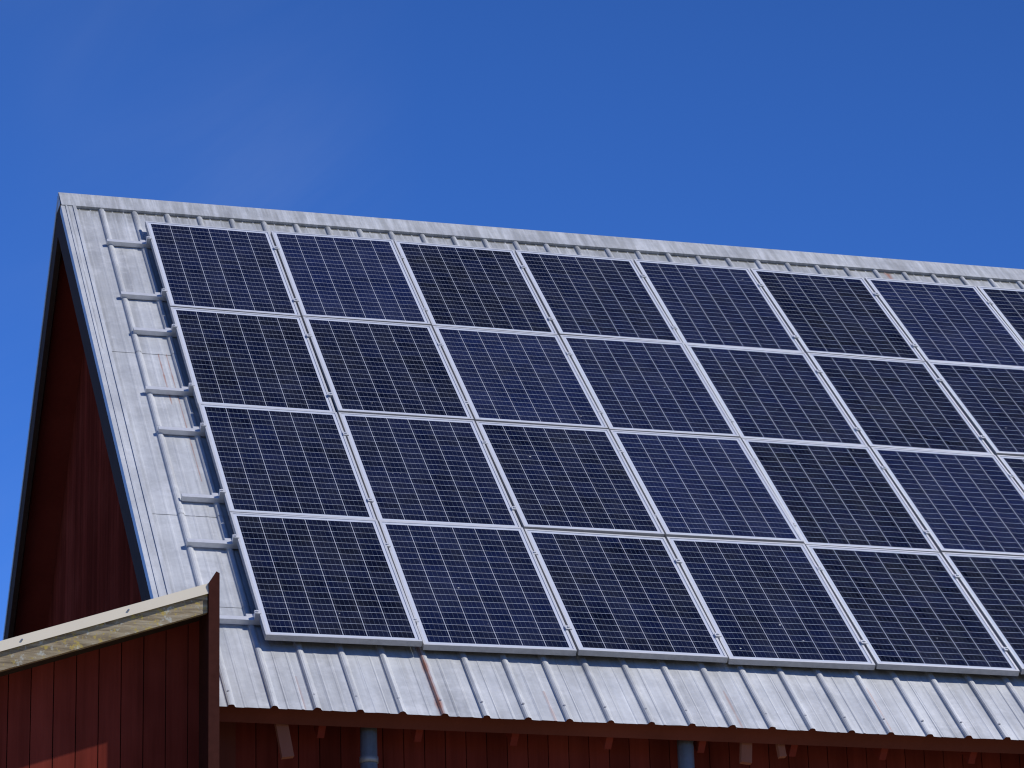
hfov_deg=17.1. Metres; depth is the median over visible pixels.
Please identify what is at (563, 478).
solar panel
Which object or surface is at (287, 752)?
eave brackets
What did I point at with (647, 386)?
solar panel
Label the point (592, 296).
solar panel
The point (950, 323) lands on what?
solar panel
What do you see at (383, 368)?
solar panel
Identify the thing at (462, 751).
wall boards
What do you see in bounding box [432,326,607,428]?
solar panel
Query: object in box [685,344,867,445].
solar panel
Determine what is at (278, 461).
solar panel
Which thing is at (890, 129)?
sky
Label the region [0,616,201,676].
shed rake soffit
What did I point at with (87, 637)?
shed fascia
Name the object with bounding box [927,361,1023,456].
solar panel
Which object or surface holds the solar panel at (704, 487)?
on the racking
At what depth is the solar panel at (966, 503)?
24.81 m
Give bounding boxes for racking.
[106,236,1015,652]
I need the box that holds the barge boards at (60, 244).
[4,200,150,639]
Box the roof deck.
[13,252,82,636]
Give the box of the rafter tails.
[313,725,976,763]
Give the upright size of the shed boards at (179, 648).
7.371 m
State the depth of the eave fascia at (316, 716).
21.19 m
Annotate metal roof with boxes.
[68,206,1023,739]
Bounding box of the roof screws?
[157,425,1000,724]
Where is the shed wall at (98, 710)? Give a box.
[6,637,187,767]
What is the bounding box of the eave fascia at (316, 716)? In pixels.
[219,704,1023,753]
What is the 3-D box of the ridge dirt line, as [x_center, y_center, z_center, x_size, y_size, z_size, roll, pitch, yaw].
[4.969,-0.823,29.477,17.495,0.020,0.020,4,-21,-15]
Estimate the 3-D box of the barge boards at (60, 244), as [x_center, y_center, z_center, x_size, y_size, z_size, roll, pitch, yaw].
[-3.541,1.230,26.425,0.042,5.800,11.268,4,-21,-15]
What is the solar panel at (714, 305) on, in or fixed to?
on the racking
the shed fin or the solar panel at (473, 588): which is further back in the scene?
the solar panel at (473, 588)
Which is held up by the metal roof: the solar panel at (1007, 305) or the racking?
the racking
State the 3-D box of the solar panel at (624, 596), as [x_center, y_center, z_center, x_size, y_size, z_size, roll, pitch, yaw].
[0.732,1.386,22.531,0.998,1.656,0.042,4,-66,-15]
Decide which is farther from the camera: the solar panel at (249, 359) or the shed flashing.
the solar panel at (249, 359)
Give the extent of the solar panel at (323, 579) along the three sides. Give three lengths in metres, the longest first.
1.656 x 0.998 x 0.041 m
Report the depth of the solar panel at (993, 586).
23.48 m
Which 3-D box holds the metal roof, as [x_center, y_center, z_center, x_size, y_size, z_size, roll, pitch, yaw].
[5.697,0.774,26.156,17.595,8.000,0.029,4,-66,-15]
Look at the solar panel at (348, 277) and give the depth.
26.64 m
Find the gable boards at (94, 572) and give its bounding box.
[47,348,141,627]
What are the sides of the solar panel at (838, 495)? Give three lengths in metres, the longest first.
1.656 x 0.998 x 0.040 m
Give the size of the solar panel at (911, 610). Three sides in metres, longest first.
1.656 x 0.998 x 0.040 m
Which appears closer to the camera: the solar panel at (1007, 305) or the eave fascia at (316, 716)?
the eave fascia at (316, 716)
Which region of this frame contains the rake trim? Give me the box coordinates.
[3,196,170,639]
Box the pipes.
[359,727,694,767]
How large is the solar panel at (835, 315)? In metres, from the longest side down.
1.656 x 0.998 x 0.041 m
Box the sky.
[0,0,1023,640]
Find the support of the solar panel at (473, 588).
on the racking
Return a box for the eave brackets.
[274,724,786,764]
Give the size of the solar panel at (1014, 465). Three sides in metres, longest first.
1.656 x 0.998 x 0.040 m
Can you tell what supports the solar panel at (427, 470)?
attached to the racking
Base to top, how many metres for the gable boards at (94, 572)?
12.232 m
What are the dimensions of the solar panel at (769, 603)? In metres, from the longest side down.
1.656 x 0.998 x 0.041 m
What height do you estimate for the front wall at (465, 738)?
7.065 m
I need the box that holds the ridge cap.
[57,192,1023,282]
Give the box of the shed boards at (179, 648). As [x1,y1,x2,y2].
[0,621,198,767]
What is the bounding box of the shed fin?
[199,571,219,767]
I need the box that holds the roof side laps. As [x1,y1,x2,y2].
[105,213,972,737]
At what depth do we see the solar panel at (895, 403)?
26.22 m
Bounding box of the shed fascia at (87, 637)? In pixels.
[0,594,206,671]
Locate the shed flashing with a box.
[0,583,208,651]
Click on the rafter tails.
(791, 751)
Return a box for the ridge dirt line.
[78,209,1023,283]
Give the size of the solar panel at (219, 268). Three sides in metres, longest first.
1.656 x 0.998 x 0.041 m
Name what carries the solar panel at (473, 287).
attached to the racking
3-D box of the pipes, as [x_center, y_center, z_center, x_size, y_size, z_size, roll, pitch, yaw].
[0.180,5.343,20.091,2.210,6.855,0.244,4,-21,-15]
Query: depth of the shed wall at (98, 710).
20.11 m
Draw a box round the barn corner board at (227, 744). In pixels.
[219,722,235,767]
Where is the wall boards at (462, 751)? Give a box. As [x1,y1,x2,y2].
[236,722,1023,767]
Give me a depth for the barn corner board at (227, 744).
20.81 m
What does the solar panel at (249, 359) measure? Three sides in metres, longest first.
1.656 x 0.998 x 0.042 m
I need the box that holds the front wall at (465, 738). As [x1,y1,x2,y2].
[255,723,1019,767]

